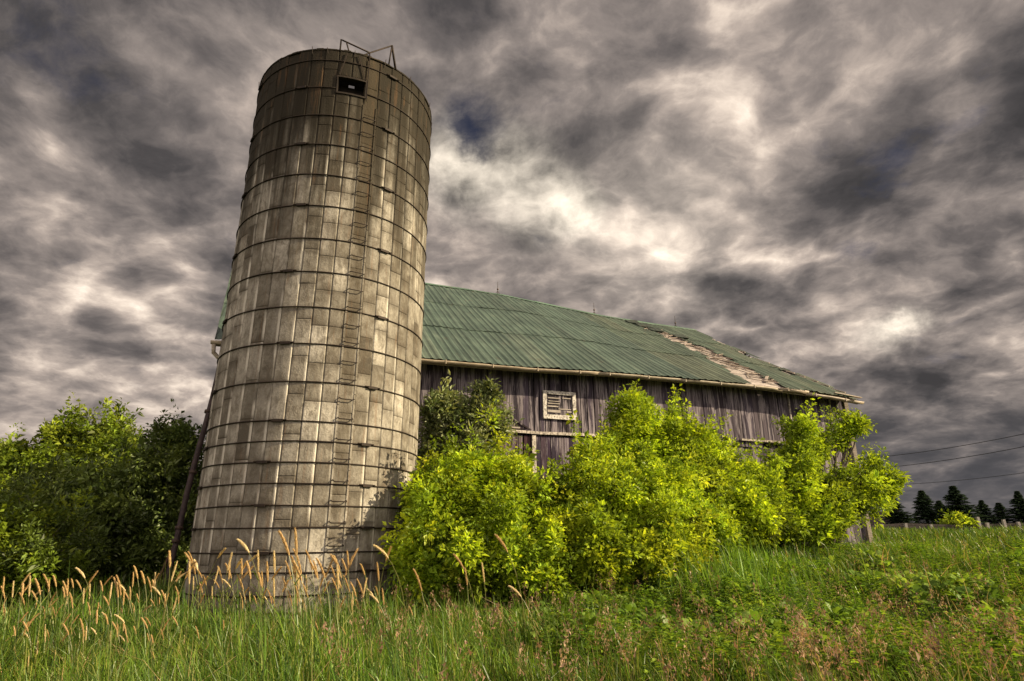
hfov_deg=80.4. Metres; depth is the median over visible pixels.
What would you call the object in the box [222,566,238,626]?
reed grass
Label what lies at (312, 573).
reed grass
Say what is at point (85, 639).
reed grass
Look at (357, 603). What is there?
reed grass
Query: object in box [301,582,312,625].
reed grass
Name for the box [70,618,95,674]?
reed grass
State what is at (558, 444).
door
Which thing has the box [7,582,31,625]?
reed grass
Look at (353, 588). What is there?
reed grass
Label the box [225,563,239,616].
reed grass
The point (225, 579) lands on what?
reed grass
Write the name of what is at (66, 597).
reed grass
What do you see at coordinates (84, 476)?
dark shrub
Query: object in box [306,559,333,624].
reed grass
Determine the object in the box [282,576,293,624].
reed grass
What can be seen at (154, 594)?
reed grass
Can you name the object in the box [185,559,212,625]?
reed grass
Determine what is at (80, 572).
reed grass
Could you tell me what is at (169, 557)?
reed grass
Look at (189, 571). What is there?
reed grass
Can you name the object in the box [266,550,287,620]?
reed grass
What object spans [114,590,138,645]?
reed grass
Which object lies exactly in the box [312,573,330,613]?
reed grass
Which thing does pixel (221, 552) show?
reed grass
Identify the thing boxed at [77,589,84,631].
reed grass
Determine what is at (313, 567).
reed grass
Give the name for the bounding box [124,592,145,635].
reed grass
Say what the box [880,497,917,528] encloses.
spruce tree
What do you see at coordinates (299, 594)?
reed grass
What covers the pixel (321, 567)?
reed grass
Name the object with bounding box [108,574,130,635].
reed grass
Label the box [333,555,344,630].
reed grass
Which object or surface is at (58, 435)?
maple tree
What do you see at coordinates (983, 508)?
spruce tree
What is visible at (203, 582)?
reed grass
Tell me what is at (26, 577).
reed grass
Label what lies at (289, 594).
reed grass
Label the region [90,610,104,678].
reed grass
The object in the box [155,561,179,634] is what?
reed grass
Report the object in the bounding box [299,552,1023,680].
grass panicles
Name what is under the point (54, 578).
reed grass
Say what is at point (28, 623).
reed grass
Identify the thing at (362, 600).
reed grass
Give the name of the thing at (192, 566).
reed grass
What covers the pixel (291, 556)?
reed grass
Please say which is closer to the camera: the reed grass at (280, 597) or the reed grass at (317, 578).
the reed grass at (280, 597)
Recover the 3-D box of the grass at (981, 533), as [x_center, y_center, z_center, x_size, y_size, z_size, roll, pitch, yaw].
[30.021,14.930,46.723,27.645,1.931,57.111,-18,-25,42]
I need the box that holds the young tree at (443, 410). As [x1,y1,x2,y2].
[417,369,524,469]
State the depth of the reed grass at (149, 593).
9.24 m
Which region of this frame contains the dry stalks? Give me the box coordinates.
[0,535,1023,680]
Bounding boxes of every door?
[338,80,363,95]
[485,435,531,463]
[536,436,593,478]
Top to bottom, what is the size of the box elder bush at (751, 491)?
5.293 m
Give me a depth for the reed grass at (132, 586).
9.73 m
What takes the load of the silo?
on the ground at (854, 596)
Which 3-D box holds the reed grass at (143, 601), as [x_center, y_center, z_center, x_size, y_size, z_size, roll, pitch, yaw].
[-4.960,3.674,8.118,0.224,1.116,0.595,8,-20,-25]
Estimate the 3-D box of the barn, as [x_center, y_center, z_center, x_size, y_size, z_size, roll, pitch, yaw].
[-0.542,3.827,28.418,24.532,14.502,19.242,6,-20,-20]
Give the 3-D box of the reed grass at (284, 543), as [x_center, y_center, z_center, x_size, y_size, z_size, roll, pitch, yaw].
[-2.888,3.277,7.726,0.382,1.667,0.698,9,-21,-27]
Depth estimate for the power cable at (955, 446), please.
55.18 m
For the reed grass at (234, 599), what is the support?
on the ground at (854, 596)
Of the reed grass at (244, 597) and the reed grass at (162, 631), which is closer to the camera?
the reed grass at (162, 631)
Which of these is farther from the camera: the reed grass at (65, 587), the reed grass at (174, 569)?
the reed grass at (174, 569)
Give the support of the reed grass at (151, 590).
on the ground at (854, 596)
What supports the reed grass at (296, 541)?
on the ground at (854, 596)
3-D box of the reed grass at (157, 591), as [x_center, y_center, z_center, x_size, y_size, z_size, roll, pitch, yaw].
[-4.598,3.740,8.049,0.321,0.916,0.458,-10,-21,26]
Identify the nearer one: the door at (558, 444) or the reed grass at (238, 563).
the reed grass at (238, 563)
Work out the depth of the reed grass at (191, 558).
8.62 m
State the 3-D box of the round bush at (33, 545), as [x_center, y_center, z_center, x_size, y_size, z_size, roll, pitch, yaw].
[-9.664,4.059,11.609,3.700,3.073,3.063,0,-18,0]
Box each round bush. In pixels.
[0,474,110,613]
[935,508,979,529]
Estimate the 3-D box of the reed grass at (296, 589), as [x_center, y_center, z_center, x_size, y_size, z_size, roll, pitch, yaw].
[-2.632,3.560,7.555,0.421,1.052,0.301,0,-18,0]
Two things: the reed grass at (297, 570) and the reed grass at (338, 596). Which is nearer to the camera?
the reed grass at (297, 570)
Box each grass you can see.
[0,576,4,604]
[2,573,30,627]
[3,613,38,652]
[7,581,20,629]
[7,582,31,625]
[16,583,29,632]
[22,621,46,662]
[24,524,1023,610]
[24,575,30,629]
[31,578,47,650]
[43,574,58,641]
[47,614,70,660]
[50,571,97,629]
[53,575,62,616]
[59,578,84,633]
[62,581,73,646]
[62,623,85,659]
[66,592,80,635]
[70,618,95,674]
[76,567,99,629]
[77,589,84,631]
[77,626,86,656]
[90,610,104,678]
[96,582,113,637]
[100,581,112,624]
[103,596,127,644]
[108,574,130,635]
[111,577,130,652]
[114,582,142,637]
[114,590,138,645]
[114,614,133,661]
[119,624,140,677]
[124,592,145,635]
[125,572,141,613]
[133,566,143,636]
[136,573,159,616]
[139,571,151,643]
[139,571,187,642]
[141,617,176,656]
[145,576,151,615]
[146,550,183,655]
[149,572,155,641]
[151,586,178,634]
[152,579,175,633]
[152,618,169,654]
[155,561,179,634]
[155,593,168,644]
[158,571,181,623]
[161,590,171,651]
[169,561,195,635]
[170,561,203,648]
[184,552,210,618]
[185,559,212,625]
[185,594,204,637]
[186,575,207,633]
[188,551,207,631]
[191,547,226,619]
[195,567,214,614]
[202,567,218,612]
[202,575,209,612]
[207,558,242,626]
[210,554,257,612]
[211,566,232,617]
[213,552,232,621]
[215,566,253,629]
[221,560,247,620]
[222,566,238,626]
[222,579,246,626]
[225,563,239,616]
[234,558,251,627]
[236,538,277,631]
[237,575,249,628]
[242,561,257,638]
[244,567,281,636]
[250,550,258,604]
[256,568,265,630]
[256,571,262,623]
[259,561,290,637]
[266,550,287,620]
[269,579,286,623]
[270,579,289,623]
[278,530,303,635]
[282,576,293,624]
[285,560,292,621]
[285,566,299,621]
[287,528,314,627]
[287,548,306,628]
[287,590,293,625]
[290,555,313,638]
[292,561,312,628]
[292,567,301,622]
[292,582,302,632]
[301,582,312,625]
[304,549,314,613]
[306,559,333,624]
[307,560,327,625]
[310,560,324,632]
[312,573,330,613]
[316,558,338,637]
[328,565,338,607]
[330,554,370,635]
[331,566,338,619]
[331,578,347,626]
[332,548,358,627]
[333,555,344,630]
[337,558,362,627]
[339,581,347,638]
[343,575,352,625]
[345,550,349,606]
[347,578,366,636]
[351,584,360,634]
[354,599,367,633]
[357,579,366,638]
[360,564,373,621]
[366,546,394,616]
[369,594,390,647]
[374,545,414,633]
[376,562,379,629]
[380,588,394,632]
[407,568,437,640]
[454,554,491,627]
[464,567,484,634]
[482,564,486,619]
[495,534,547,651]
[508,585,547,661]
[637,526,901,618]
[871,519,1023,543]
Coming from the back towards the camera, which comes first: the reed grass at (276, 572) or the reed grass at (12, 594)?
the reed grass at (12, 594)
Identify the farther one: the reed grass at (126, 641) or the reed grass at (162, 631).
the reed grass at (162, 631)
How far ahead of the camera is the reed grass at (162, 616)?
7.99 m
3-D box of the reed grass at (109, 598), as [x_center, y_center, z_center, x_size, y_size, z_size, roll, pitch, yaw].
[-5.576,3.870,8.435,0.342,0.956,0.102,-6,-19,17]
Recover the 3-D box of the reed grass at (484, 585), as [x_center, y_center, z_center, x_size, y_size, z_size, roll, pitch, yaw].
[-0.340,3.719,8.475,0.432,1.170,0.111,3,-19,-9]
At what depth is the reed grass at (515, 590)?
6.99 m
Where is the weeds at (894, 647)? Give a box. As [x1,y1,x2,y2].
[462,527,1023,680]
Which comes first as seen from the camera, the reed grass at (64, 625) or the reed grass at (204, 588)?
the reed grass at (64, 625)
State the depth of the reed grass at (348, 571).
9.59 m
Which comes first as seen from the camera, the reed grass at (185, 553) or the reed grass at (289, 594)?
the reed grass at (289, 594)
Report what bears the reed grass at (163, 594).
on the ground at (854, 596)
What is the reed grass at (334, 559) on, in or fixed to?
on the ground at (854, 596)
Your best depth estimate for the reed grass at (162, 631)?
6.81 m
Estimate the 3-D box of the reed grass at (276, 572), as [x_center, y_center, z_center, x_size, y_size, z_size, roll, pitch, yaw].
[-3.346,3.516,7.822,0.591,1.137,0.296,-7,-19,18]
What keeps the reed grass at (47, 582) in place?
on the ground at (854, 596)
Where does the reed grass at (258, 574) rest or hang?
on the ground at (854, 596)
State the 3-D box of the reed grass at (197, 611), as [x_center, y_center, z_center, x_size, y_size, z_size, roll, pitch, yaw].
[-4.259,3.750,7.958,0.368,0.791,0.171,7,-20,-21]
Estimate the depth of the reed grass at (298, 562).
8.58 m
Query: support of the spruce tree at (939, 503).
on the ground at (854, 596)
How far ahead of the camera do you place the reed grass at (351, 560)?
8.33 m
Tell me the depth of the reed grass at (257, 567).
9.51 m
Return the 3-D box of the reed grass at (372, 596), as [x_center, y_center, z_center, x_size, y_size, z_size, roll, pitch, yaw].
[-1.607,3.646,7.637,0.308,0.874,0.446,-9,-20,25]
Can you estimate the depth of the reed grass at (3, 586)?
9.15 m
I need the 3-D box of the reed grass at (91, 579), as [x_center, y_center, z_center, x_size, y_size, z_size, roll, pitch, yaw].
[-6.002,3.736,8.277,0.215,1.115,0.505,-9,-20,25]
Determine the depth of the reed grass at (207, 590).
8.86 m
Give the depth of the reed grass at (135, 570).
8.83 m
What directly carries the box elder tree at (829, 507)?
on the ground at (854, 596)
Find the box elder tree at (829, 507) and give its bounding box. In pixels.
[752,392,911,551]
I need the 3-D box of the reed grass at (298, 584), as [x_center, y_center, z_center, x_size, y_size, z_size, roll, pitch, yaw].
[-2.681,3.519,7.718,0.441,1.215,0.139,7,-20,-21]
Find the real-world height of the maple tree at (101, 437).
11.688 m
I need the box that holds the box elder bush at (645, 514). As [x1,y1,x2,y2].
[526,409,748,598]
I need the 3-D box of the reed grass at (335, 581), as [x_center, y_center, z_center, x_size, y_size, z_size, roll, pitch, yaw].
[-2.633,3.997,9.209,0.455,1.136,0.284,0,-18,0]
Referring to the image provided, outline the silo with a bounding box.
[180,39,431,626]
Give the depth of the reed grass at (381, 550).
8.32 m
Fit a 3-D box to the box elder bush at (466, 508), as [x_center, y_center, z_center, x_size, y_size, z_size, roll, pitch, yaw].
[-0.300,3.332,11.951,4.410,4.373,3.190,0,-18,0]
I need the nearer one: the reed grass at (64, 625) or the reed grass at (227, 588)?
the reed grass at (64, 625)
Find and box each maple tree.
[0,391,97,498]
[54,396,149,484]
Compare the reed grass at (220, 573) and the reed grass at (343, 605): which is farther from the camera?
the reed grass at (220, 573)
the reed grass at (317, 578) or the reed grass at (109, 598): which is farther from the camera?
the reed grass at (317, 578)
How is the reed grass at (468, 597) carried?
on the ground at (854, 596)
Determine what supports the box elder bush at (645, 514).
on the ground at (854, 596)
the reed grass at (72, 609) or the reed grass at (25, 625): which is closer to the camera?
the reed grass at (25, 625)
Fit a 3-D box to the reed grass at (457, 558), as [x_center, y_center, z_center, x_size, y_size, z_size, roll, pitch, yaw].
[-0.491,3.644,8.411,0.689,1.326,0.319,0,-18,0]
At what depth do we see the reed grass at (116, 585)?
7.76 m
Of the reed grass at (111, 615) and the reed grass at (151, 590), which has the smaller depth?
the reed grass at (111, 615)
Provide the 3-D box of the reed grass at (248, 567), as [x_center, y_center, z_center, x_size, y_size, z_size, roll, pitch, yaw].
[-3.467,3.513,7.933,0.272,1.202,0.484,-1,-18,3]
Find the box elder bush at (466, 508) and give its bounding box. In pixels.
[377,398,611,611]
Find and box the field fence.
[872,517,1023,530]
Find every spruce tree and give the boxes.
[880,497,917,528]
[910,490,947,526]
[933,500,944,521]
[936,486,986,522]
[974,500,1006,526]
[992,503,1015,525]
[1001,491,1023,525]
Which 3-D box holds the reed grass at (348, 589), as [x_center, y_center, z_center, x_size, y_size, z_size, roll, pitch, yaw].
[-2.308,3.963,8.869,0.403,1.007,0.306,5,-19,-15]
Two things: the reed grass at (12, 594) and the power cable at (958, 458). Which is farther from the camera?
the power cable at (958, 458)
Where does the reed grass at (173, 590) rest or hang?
on the ground at (854, 596)
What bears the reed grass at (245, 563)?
on the ground at (854, 596)
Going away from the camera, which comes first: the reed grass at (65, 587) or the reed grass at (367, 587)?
the reed grass at (65, 587)
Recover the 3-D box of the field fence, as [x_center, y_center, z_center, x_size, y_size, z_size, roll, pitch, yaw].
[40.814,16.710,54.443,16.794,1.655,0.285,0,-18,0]
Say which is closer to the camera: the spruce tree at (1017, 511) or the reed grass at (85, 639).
the reed grass at (85, 639)
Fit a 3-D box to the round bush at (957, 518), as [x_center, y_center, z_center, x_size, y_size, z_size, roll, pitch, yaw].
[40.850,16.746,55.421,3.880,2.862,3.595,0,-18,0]
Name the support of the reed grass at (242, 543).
on the ground at (854, 596)
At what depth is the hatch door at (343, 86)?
14.19 m
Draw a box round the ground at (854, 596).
[44,543,1021,680]
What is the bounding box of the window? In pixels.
[542,390,576,420]
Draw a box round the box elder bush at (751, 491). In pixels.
[591,378,798,560]
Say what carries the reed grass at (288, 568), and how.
on the ground at (854, 596)
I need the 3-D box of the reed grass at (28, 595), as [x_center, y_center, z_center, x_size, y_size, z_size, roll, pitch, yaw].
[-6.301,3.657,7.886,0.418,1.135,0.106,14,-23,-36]
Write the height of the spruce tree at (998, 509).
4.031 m
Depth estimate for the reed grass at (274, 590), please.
7.91 m
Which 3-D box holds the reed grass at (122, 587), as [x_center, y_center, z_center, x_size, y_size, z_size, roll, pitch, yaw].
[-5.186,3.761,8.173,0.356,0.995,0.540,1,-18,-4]
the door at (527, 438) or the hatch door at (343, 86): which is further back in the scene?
the door at (527, 438)
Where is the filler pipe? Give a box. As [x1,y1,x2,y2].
[153,368,216,593]
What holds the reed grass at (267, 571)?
on the ground at (854, 596)
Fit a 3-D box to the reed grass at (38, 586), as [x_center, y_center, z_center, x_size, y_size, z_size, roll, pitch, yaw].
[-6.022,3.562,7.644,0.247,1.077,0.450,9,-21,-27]
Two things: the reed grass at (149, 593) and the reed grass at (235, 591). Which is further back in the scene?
the reed grass at (149, 593)
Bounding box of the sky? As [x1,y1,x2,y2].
[0,0,1023,523]
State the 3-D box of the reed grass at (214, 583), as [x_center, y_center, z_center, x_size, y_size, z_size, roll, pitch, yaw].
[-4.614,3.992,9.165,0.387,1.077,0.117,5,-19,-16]
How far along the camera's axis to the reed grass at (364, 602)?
8.30 m
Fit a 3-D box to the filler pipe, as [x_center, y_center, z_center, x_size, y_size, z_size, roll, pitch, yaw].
[-7.292,2.967,13.718,0.243,5.886,1.200,-5,-19,13]
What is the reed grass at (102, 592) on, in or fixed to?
on the ground at (854, 596)
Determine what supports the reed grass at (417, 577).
on the ground at (854, 596)
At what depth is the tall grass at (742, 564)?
11.93 m
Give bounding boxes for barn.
[210,270,873,548]
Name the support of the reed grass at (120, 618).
on the ground at (854, 596)
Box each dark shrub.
[0,427,189,597]
[64,399,205,590]
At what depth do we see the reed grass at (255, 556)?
9.41 m
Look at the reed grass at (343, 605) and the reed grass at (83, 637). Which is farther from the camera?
the reed grass at (343, 605)
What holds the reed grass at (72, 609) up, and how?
on the ground at (854, 596)
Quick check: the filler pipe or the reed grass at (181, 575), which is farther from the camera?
the filler pipe
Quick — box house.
[869,511,903,527]
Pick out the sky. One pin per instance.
(829, 192)
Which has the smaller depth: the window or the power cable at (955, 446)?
the window
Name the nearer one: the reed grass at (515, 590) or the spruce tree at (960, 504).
the reed grass at (515, 590)
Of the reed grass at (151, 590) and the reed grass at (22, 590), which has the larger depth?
the reed grass at (151, 590)
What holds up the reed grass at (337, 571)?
on the ground at (854, 596)
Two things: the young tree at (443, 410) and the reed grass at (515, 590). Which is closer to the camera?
the reed grass at (515, 590)
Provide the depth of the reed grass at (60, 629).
7.00 m
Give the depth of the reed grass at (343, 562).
8.84 m
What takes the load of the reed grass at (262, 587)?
on the ground at (854, 596)
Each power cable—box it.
[865,434,1022,458]
[894,446,1023,466]
[915,473,1019,483]
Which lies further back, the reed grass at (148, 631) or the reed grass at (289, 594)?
the reed grass at (289, 594)
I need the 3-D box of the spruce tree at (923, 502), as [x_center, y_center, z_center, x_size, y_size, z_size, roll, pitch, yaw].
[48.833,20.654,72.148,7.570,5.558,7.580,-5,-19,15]
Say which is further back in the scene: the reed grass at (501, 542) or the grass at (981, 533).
the grass at (981, 533)
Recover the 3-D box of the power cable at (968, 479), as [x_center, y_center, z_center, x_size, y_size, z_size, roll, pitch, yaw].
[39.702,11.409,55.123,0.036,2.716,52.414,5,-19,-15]
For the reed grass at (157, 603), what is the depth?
8.63 m
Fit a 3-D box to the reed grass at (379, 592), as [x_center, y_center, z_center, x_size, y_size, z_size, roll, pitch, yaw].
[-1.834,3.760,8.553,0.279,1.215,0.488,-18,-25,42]
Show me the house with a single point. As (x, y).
(873, 521)
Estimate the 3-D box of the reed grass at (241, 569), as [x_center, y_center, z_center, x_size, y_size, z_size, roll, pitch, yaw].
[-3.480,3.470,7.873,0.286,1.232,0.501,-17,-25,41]
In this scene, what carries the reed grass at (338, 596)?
on the ground at (854, 596)
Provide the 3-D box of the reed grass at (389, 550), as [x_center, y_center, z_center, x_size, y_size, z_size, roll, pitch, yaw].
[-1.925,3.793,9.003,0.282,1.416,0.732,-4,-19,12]
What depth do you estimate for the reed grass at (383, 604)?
7.65 m
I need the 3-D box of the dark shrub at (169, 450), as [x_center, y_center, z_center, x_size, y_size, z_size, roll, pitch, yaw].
[-9.692,4.187,16.761,4.101,5.721,3.926,0,-18,0]
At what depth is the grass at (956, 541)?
14.71 m

